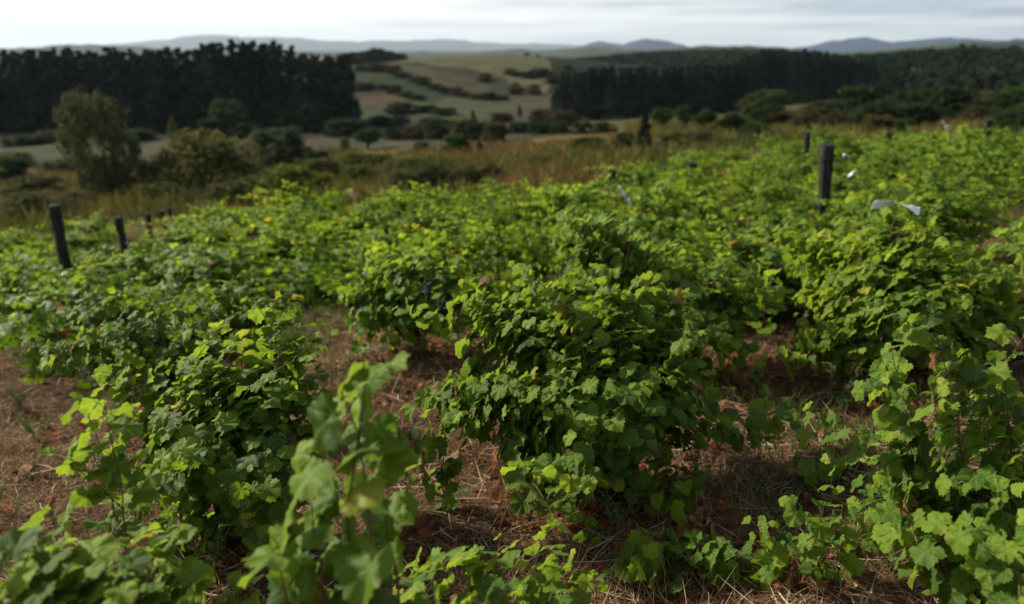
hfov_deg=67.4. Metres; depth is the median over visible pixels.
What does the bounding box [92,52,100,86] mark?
pine tree
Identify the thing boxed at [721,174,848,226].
grapevine
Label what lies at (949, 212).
grapevine
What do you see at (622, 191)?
foil ribbon
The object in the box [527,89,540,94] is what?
bush
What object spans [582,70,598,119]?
pine tree
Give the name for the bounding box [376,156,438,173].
bush
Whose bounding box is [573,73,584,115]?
pine tree
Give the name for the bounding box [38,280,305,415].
grapevine
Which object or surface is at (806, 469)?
vine shoot
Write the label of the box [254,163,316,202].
bush
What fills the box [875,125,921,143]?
grapevine
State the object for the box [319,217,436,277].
grapevine
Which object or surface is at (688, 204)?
grapevine
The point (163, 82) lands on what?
pine tree
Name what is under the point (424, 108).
bush
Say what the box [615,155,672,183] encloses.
grapevine
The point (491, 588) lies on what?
grapevine
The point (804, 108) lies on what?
bush
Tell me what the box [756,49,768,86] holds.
pine tree
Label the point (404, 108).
bush
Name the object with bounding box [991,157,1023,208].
grapevine
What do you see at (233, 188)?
bush
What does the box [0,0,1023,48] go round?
sky
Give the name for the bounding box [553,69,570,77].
bush
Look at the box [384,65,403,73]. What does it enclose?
bush
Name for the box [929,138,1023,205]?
grapevine
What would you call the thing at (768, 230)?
grapevine
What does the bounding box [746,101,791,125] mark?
bush
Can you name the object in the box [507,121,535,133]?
bush
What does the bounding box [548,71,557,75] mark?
bush
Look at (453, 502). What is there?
vine shoot
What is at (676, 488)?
vine shoot
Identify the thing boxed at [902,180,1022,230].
grapevine
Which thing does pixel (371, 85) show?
bush
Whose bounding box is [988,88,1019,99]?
bush
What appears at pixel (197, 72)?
pine tree
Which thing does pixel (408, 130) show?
bush
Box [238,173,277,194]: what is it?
bush
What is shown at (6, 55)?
pine tree
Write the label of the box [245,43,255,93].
pine tree
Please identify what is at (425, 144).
bush
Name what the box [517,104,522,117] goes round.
tree
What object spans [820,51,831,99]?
pine tree
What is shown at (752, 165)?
grapevine
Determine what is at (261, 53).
pine tree
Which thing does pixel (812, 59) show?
pine tree
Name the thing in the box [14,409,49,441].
weed
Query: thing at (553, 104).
pine tree
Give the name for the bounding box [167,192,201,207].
bush
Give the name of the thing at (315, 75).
pine tree
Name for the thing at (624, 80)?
pine tree
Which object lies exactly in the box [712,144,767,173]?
grapevine
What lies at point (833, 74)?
pine tree
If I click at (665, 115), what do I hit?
tree
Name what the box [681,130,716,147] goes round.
bush
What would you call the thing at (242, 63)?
pine tree
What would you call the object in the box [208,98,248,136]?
tree
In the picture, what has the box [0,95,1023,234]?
heath scrub
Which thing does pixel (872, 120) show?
bush
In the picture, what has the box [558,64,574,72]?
bush
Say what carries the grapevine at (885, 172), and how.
on the ground at (464, 69)
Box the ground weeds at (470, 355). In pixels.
[0,151,1023,603]
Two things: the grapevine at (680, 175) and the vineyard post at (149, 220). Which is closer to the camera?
the grapevine at (680, 175)
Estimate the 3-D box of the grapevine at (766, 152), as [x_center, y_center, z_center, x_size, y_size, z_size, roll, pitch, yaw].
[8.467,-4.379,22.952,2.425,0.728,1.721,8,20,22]
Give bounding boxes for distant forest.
[571,43,1023,99]
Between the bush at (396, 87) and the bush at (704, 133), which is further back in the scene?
the bush at (396, 87)
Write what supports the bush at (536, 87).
on the ground at (464, 69)
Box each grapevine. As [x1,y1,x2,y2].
[0,220,109,263]
[0,239,100,280]
[0,243,23,248]
[0,249,118,282]
[0,249,253,402]
[0,255,51,277]
[0,256,155,309]
[0,261,115,315]
[0,397,215,603]
[1,224,52,253]
[21,227,157,260]
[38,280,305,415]
[44,208,130,246]
[47,240,320,321]
[50,232,170,288]
[82,283,332,357]
[89,304,342,559]
[110,196,242,231]
[134,458,616,603]
[141,214,225,253]
[144,214,273,285]
[170,203,363,285]
[179,204,315,243]
[193,201,298,236]
[231,233,387,311]
[236,179,352,226]
[237,344,431,603]
[248,210,342,243]
[283,205,374,242]
[312,196,429,251]
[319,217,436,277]
[330,234,540,354]
[336,182,412,216]
[342,205,580,300]
[366,189,450,232]
[367,181,488,231]
[386,190,564,271]
[390,189,486,246]
[392,260,817,544]
[414,180,502,214]
[432,210,583,294]
[449,187,614,231]
[452,186,577,228]
[466,175,535,214]
[466,220,769,326]
[478,175,600,200]
[511,173,629,233]
[525,198,638,271]
[537,178,670,215]
[544,212,739,281]
[552,209,786,394]
[564,178,757,232]
[583,154,673,192]
[584,182,753,245]
[604,153,723,188]
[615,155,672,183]
[621,169,742,211]
[643,214,833,334]
[654,160,722,196]
[667,146,738,175]
[670,155,730,184]
[682,191,845,254]
[695,156,781,177]
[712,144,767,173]
[712,160,812,198]
[713,168,808,208]
[713,209,858,252]
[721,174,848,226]
[729,153,803,180]
[742,133,789,157]
[750,145,780,165]
[763,197,1023,403]
[766,133,820,163]
[775,145,865,185]
[775,155,814,169]
[778,144,834,161]
[779,123,875,149]
[785,162,892,192]
[790,232,1023,297]
[792,131,884,171]
[798,170,878,204]
[798,176,903,217]
[802,304,1023,603]
[807,153,1023,263]
[810,176,905,234]
[846,139,962,174]
[850,133,877,152]
[851,142,943,177]
[856,128,962,159]
[862,159,919,189]
[865,166,1023,219]
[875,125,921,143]
[880,158,989,200]
[883,125,955,151]
[894,123,993,166]
[896,140,952,166]
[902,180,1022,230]
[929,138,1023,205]
[931,127,1023,157]
[947,126,1023,182]
[968,216,1023,293]
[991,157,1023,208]
[993,149,1023,162]
[1009,136,1023,153]
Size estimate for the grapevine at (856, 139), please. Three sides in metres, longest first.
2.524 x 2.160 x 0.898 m
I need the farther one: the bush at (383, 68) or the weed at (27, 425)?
the bush at (383, 68)
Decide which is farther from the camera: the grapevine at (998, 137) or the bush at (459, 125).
the bush at (459, 125)
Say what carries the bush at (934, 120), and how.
on the ground at (464, 69)
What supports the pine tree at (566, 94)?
on the ground at (464, 69)
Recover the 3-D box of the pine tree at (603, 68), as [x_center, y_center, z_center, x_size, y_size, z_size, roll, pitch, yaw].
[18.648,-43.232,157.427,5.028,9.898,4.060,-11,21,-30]
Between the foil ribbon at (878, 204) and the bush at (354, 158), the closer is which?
the foil ribbon at (878, 204)
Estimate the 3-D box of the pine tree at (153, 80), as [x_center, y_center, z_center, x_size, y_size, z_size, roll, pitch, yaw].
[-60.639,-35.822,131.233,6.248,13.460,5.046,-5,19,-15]
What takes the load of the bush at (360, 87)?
on the ground at (464, 69)
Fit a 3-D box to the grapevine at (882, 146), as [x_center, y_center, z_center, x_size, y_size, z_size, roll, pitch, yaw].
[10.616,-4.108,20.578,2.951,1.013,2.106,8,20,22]
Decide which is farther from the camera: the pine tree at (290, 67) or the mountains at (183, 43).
the mountains at (183, 43)
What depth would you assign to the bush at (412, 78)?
249.69 m
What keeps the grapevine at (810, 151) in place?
on the ground at (464, 69)
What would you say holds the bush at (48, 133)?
on the ground at (464, 69)
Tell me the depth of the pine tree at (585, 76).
151.42 m
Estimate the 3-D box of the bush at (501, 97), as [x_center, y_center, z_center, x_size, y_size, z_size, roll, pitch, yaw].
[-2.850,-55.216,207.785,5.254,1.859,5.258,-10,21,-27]
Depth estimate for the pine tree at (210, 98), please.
137.39 m
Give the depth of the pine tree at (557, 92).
147.86 m
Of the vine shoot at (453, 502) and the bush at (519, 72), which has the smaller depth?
the vine shoot at (453, 502)
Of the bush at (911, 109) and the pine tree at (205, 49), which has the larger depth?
the pine tree at (205, 49)
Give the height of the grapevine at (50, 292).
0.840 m
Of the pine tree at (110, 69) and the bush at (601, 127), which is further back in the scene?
the pine tree at (110, 69)
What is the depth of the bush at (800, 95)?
193.17 m
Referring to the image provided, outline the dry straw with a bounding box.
[0,208,1023,603]
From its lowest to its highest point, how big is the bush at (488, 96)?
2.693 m
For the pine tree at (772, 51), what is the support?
on the ground at (464, 69)
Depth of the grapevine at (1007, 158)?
13.86 m
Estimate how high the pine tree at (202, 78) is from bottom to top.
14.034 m
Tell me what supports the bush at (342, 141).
on the ground at (464, 69)
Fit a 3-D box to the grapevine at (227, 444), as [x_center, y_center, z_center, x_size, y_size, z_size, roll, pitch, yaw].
[-1.319,0.674,3.549,1.063,1.225,1.343,-12,21,-31]
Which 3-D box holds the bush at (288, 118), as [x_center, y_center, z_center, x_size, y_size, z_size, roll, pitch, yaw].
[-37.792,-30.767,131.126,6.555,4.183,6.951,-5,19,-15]
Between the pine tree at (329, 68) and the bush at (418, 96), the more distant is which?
the bush at (418, 96)
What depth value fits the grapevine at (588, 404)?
3.70 m
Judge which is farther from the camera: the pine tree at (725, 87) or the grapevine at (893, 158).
the pine tree at (725, 87)
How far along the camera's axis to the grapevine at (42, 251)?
13.47 m
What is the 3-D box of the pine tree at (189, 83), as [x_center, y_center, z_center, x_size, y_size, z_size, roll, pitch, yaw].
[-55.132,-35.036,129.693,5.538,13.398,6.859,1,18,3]
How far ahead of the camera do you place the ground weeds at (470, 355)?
4.88 m
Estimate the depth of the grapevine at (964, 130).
18.39 m
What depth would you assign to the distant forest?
226.89 m
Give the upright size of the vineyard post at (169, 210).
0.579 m
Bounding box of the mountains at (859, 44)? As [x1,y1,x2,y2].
[575,37,1023,51]
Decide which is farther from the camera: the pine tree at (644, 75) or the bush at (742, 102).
the pine tree at (644, 75)
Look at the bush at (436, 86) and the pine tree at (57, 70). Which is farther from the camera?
the bush at (436, 86)
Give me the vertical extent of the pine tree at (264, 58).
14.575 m
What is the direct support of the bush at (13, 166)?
on the ground at (464, 69)
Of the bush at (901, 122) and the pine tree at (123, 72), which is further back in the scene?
the pine tree at (123, 72)
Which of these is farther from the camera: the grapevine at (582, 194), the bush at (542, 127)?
the bush at (542, 127)
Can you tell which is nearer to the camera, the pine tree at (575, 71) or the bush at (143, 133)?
the bush at (143, 133)
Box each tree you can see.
[0,49,32,126]
[0,52,21,119]
[0,54,9,99]
[2,54,42,129]
[7,50,18,122]
[11,54,55,131]
[22,50,62,128]
[24,49,40,114]
[25,55,56,128]
[37,49,52,111]
[38,50,70,128]
[49,47,66,119]
[52,84,142,197]
[59,49,90,128]
[59,52,74,114]
[67,50,111,128]
[83,50,103,120]
[83,53,100,100]
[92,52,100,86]
[95,54,123,127]
[101,54,121,104]
[102,46,112,102]
[106,51,140,126]
[108,54,139,127]
[109,46,122,99]
[118,54,135,103]
[124,52,147,112]
[124,54,148,127]
[129,52,159,128]
[134,54,150,121]
[136,51,166,127]
[142,51,181,130]
[150,51,186,131]
[155,49,182,120]
[156,49,176,124]
[157,48,195,121]
[160,46,181,97]
[166,52,183,107]
[166,116,179,139]
[169,53,203,132]
[170,47,201,126]
[178,51,207,125]
[179,49,198,98]
[189,50,202,108]
[193,48,207,119]
[197,46,226,126]
[198,47,207,112]
[200,45,224,113]
[202,43,242,128]
[205,42,230,108]
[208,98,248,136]
[211,42,234,126]
[219,46,253,130]
[227,39,244,96]
[232,44,261,122]
[240,41,248,100]
[245,40,259,115]
[245,40,275,129]
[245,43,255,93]
[249,43,282,127]
[253,48,276,127]
[261,40,296,128]
[268,46,286,102]
[274,43,284,106]
[279,55,293,102]
[283,49,294,105]
[284,45,306,109]
[284,57,303,124]
[288,53,313,119]
[297,52,319,126]
[307,60,340,118]
[309,53,321,99]
[310,58,329,114]
[322,54,329,67]
[324,56,338,115]
[324,57,339,110]
[327,57,356,117]
[331,56,356,114]
[334,58,362,117]
[337,53,362,123]
[341,57,360,116]
[348,51,362,65]
[352,127,384,148]
[358,50,379,63]
[364,47,385,61]
[377,50,394,61]
[389,53,408,60]
[470,110,477,119]
[476,140,483,151]
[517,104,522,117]
[549,93,556,117]
[550,87,562,116]
[555,86,567,116]
[559,74,573,107]
[559,77,573,111]
[559,79,568,110]
[568,75,582,118]
[570,70,576,105]
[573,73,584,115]
[573,73,590,120]
[579,71,587,102]
[582,68,594,114]
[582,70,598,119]
[583,68,606,119]
[591,69,609,119]
[595,66,605,99]
[602,69,613,109]
[603,70,620,120]
[604,67,619,115]
[604,68,632,119]
[608,64,618,105]
[614,68,630,117]
[620,67,636,117]
[626,68,640,116]
[633,66,654,117]
[633,67,641,93]
[649,107,673,125]
[650,68,665,106]
[672,104,695,130]
[682,65,695,106]
[691,108,716,129]
[706,63,726,113]
[714,112,744,131]
[716,65,734,114]
[720,63,737,110]
[720,64,744,111]
[730,63,748,110]
[736,63,749,111]
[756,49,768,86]
[762,48,774,89]
[763,49,780,83]
[766,51,780,90]
[768,49,786,90]
[777,52,790,91]
[778,48,788,88]
[785,51,795,89]
[786,51,801,100]
[790,50,809,89]
[794,48,810,91]
[802,51,814,83]
[808,51,825,92]
[809,49,821,93]
[809,50,823,91]
[814,52,831,98]
[814,52,832,100]
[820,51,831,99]
[823,56,840,100]
[825,54,838,91]
[828,54,847,98]
[833,57,847,100]
[836,57,852,98]
[858,59,870,85]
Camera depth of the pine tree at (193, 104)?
136.49 m
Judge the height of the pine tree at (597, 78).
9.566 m
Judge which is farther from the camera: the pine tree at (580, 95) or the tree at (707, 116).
the pine tree at (580, 95)
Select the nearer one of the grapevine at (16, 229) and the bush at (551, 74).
the grapevine at (16, 229)
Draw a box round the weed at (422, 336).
[411,329,431,357]
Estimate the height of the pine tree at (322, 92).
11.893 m
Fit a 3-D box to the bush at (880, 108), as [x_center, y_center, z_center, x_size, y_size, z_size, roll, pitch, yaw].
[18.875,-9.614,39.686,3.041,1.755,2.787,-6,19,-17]
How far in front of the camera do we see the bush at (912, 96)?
44.39 m
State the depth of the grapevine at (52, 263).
11.97 m
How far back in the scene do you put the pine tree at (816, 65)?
195.61 m
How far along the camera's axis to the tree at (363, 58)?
312.18 m
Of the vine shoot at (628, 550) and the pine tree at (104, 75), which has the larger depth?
the pine tree at (104, 75)
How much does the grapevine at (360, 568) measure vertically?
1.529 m
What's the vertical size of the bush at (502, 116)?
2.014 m
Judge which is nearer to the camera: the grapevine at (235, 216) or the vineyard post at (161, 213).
the grapevine at (235, 216)
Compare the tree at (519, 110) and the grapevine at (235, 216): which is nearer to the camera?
the grapevine at (235, 216)
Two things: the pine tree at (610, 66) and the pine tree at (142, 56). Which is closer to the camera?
the pine tree at (142, 56)
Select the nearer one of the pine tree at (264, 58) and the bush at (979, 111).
the bush at (979, 111)
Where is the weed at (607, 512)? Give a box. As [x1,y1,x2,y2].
[582,484,639,537]
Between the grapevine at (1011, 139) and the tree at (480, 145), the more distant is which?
the tree at (480, 145)
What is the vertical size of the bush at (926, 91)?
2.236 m
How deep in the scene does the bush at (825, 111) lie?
47.76 m
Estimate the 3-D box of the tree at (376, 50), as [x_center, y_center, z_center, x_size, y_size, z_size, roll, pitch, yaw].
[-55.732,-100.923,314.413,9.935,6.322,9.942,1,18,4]
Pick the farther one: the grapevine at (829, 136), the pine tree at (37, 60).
the pine tree at (37, 60)
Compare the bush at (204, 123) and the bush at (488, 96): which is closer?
the bush at (204, 123)
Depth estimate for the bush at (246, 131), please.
119.07 m
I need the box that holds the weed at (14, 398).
[2,384,31,409]
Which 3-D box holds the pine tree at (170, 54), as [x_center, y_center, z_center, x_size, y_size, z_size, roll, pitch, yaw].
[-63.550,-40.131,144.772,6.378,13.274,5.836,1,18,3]
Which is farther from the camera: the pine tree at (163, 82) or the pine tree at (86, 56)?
the pine tree at (86, 56)
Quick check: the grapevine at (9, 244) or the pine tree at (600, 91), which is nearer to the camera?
the grapevine at (9, 244)
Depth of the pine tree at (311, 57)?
139.73 m
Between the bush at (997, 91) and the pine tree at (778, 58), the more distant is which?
the pine tree at (778, 58)
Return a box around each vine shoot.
[425,466,471,510]
[613,526,686,583]
[614,534,854,594]
[643,452,705,527]
[683,522,753,589]
[741,502,843,591]
[779,453,863,583]
[790,411,845,486]
[843,456,908,555]
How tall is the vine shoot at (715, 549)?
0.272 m
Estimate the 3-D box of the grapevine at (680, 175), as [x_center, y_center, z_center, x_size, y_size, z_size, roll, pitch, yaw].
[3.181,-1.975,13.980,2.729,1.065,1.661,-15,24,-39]
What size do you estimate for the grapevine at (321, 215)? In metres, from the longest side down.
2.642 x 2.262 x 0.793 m
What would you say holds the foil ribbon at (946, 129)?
hanging from the grapevine at (998, 137)
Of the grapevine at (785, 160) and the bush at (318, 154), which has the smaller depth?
the grapevine at (785, 160)
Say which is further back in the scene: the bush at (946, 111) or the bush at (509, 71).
the bush at (509, 71)
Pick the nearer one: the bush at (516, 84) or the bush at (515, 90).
the bush at (515, 90)
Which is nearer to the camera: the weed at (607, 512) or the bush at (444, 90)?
the weed at (607, 512)
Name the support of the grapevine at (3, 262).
on the ground at (464, 69)
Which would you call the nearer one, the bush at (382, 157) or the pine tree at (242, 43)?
the bush at (382, 157)
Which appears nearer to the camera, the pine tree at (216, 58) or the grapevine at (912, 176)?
the grapevine at (912, 176)
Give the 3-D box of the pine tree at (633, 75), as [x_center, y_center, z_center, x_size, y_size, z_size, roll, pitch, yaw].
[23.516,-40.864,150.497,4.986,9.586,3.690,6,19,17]
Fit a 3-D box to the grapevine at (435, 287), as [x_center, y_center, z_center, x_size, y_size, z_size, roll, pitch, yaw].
[-0.621,0.004,6.535,1.759,1.035,1.200,0,18,0]
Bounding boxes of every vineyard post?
[48,204,73,278]
[114,216,129,255]
[145,213,152,238]
[158,210,168,231]
[167,207,172,223]
[608,169,615,191]
[688,161,696,173]
[803,131,810,159]
[816,142,835,220]
[886,131,891,143]
[982,118,992,144]
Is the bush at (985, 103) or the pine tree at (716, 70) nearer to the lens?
the bush at (985, 103)
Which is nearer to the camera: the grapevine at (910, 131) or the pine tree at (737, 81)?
the grapevine at (910, 131)
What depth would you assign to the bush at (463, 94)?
214.43 m
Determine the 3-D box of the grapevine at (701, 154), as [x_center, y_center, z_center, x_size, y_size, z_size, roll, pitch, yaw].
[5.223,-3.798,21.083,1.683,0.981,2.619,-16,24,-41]
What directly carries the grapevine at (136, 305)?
on the ground at (464, 69)
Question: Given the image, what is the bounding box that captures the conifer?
[635,112,652,149]
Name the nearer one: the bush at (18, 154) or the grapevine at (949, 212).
the grapevine at (949, 212)
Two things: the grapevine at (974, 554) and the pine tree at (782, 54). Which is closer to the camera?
the grapevine at (974, 554)
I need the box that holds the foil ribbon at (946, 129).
[940,120,948,131]
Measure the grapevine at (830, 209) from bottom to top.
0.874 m
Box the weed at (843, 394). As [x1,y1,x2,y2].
[825,362,864,409]
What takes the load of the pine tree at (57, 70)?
on the ground at (464, 69)
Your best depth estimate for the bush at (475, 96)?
208.97 m
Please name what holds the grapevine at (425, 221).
on the ground at (464, 69)
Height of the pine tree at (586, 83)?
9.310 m
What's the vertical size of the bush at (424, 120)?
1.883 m
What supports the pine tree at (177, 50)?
on the ground at (464, 69)
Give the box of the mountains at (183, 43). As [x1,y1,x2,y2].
[105,35,799,50]
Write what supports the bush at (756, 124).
on the ground at (464, 69)
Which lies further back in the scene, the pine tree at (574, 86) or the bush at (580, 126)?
the pine tree at (574, 86)
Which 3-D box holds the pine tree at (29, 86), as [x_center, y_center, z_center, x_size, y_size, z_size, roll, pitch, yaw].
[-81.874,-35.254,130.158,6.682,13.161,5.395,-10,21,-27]
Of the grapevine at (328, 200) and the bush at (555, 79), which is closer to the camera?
the grapevine at (328, 200)
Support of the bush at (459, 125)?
on the ground at (464, 69)
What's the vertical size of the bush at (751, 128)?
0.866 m
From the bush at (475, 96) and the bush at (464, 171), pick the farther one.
the bush at (475, 96)
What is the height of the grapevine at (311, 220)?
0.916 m
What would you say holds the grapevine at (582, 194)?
on the ground at (464, 69)
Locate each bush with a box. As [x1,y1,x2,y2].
[0,134,52,146]
[0,151,38,164]
[0,156,34,182]
[0,174,67,198]
[0,188,79,223]
[34,158,92,172]
[35,129,64,139]
[52,190,105,208]
[124,128,159,140]
[126,158,165,185]
[131,181,184,206]
[135,127,276,195]
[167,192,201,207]
[195,117,227,135]
[202,180,259,208]
[233,121,262,138]
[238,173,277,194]
[242,125,312,170]
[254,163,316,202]
[271,110,303,131]
[291,147,315,163]
[293,102,334,133]
[297,156,350,178]
[303,172,333,190]
[305,150,332,161]
[321,117,369,137]
[333,150,376,166]
[337,164,377,182]
[338,137,351,149]
[353,82,368,91]
[354,65,369,71]
[359,153,393,167]
[362,115,412,127]
[364,82,377,88]
[365,62,383,71]
[374,83,388,89]
[376,64,391,70]
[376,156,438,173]
[378,169,426,191]
[381,127,413,139]
[382,101,415,114]
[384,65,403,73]
[385,84,402,93]
[394,71,412,77]
[396,91,415,97]
[400,124,430,140]
[404,75,421,81]
[406,163,457,191]
[407,94,427,100]
[410,104,436,112]
[412,141,430,150]
[415,76,432,85]
[416,117,440,125]
[422,118,452,140]
[427,83,444,89]
[430,107,458,115]
[437,87,450,93]
[441,133,469,153]
[442,118,479,139]
[446,86,463,95]
[447,162,484,187]
[457,91,473,97]
[461,120,487,141]
[466,93,484,99]
[475,161,508,183]
[476,75,489,82]
[479,91,496,100]
[480,73,491,79]
[480,121,510,142]
[486,112,514,121]
[494,94,508,100]
[501,68,520,75]
[506,86,521,94]
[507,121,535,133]
[510,82,520,86]
[512,71,524,76]
[517,154,556,168]
[521,71,534,78]
[524,121,555,133]
[526,84,540,91]
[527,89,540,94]
[527,109,551,122]
[528,69,547,77]
[531,67,551,74]
[543,75,560,83]
[544,109,577,124]
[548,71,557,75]
[548,121,572,133]
[551,65,565,70]
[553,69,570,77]
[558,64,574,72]
[567,137,608,151]
[570,121,595,133]
[591,121,617,133]
[611,131,635,149]
[650,130,694,150]
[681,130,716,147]
[719,116,754,131]
[734,98,755,116]
[736,125,770,138]
[739,89,793,119]
[742,120,769,133]
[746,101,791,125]
[763,109,799,125]
[767,88,793,103]
[787,108,827,130]
[790,93,810,102]
[795,101,850,114]
[795,105,824,122]
[801,107,849,122]
[810,111,858,129]
[811,101,846,109]
[820,98,853,108]
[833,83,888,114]
[843,99,904,127]
[860,114,896,133]
[877,88,937,110]
[884,118,914,131]
[893,101,943,126]
[904,87,941,107]
[910,110,938,125]
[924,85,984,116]
[937,107,961,121]
[957,99,1005,118]
[960,105,1003,122]
[970,91,994,98]
[981,92,1023,113]
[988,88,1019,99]
[991,104,1023,133]
[991,105,1021,127]
[995,85,1023,99]
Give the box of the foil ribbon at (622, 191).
[618,185,623,207]
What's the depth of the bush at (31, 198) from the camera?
24.98 m
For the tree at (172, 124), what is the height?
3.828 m
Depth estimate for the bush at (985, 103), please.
42.92 m
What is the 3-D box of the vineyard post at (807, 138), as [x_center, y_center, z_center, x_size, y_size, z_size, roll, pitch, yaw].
[7.252,-3.586,18.960,0.184,1.247,0.427,9,20,26]
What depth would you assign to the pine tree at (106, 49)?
144.25 m
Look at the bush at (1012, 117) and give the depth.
27.19 m
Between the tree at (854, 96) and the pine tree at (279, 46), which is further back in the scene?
the pine tree at (279, 46)
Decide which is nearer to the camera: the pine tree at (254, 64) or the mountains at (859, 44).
the pine tree at (254, 64)
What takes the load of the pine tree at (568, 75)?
on the ground at (464, 69)
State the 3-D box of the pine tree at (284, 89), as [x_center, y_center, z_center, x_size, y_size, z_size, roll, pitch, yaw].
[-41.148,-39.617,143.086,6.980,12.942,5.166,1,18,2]
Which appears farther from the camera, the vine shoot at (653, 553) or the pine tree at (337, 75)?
the pine tree at (337, 75)
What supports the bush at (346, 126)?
on the ground at (464, 69)
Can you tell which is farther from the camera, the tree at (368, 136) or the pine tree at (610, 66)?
the pine tree at (610, 66)
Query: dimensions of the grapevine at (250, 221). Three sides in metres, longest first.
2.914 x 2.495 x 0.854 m
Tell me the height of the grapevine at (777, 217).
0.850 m
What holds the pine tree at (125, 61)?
on the ground at (464, 69)
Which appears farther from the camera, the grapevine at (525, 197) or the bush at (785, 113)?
the bush at (785, 113)
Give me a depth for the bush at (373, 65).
275.22 m
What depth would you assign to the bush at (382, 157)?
42.68 m
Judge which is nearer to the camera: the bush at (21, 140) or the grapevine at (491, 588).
the grapevine at (491, 588)
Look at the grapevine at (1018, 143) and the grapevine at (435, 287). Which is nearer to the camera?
the grapevine at (435, 287)
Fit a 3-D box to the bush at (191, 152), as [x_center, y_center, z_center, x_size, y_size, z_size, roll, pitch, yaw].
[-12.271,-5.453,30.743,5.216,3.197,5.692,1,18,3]
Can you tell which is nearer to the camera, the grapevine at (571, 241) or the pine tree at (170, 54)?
the grapevine at (571, 241)
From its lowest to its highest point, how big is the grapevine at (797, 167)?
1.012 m
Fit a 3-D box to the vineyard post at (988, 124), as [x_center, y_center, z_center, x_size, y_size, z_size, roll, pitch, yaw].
[9.821,-3.176,15.919,0.466,1.274,0.183,-16,24,-40]
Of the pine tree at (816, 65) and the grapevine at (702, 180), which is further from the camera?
the pine tree at (816, 65)
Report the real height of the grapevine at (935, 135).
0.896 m
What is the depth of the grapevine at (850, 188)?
11.87 m
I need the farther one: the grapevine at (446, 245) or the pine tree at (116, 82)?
the pine tree at (116, 82)
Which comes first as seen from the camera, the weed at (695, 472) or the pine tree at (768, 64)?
the weed at (695, 472)
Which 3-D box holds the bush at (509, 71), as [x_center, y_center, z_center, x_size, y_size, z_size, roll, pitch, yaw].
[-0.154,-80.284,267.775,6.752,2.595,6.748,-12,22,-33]
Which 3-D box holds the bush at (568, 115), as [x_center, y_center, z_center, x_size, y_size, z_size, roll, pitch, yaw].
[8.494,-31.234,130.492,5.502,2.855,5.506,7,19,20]
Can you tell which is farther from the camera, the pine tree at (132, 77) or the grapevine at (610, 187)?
the pine tree at (132, 77)
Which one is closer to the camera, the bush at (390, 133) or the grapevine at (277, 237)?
the grapevine at (277, 237)
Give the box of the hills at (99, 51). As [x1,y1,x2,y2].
[0,44,626,54]
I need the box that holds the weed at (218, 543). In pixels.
[161,505,237,574]
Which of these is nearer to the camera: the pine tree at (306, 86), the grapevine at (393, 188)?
the grapevine at (393, 188)
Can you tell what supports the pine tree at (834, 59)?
on the ground at (464, 69)
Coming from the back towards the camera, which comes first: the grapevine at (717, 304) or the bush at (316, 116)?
the bush at (316, 116)
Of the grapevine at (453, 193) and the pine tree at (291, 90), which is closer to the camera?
the grapevine at (453, 193)
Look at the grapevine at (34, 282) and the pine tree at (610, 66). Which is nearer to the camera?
the grapevine at (34, 282)
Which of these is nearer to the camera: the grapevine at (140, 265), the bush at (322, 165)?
the grapevine at (140, 265)
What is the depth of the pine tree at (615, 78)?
147.12 m
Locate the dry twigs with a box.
[0,256,1021,603]
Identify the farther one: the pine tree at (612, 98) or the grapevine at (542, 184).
the pine tree at (612, 98)
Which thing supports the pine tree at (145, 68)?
on the ground at (464, 69)
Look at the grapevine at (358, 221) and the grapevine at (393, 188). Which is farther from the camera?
the grapevine at (393, 188)
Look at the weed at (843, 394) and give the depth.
4.79 m
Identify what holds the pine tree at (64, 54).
on the ground at (464, 69)
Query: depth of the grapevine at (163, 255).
11.10 m
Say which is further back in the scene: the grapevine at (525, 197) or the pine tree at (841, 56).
the pine tree at (841, 56)
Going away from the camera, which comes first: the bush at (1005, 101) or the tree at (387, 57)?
the bush at (1005, 101)
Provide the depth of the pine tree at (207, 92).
133.27 m
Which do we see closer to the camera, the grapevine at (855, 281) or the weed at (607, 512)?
the weed at (607, 512)
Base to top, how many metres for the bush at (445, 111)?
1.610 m
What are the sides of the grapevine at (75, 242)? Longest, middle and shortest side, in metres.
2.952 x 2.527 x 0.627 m
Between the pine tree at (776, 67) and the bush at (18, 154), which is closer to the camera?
the bush at (18, 154)
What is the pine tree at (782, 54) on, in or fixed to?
on the ground at (464, 69)
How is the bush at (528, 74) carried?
on the ground at (464, 69)
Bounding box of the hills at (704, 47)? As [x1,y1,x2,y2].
[413,40,1023,57]
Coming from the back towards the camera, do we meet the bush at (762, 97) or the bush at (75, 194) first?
the bush at (762, 97)
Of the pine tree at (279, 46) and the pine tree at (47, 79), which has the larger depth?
the pine tree at (279, 46)
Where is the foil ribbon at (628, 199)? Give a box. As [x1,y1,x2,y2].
[623,192,630,213]
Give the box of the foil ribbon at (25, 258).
[22,253,29,274]
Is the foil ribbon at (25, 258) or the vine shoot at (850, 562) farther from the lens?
the foil ribbon at (25, 258)
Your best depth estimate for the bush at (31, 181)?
39.61 m
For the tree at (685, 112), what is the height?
2.195 m
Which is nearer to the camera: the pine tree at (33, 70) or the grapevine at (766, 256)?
the grapevine at (766, 256)
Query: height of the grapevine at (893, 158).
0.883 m
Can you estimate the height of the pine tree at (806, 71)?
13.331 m
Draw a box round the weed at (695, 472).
[682,427,724,493]
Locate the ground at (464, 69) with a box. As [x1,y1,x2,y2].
[0,51,1023,603]
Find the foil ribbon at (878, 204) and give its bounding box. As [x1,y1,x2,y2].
[871,200,920,238]
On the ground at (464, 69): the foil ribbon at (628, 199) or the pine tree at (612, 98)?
the pine tree at (612, 98)
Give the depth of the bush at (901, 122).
35.28 m

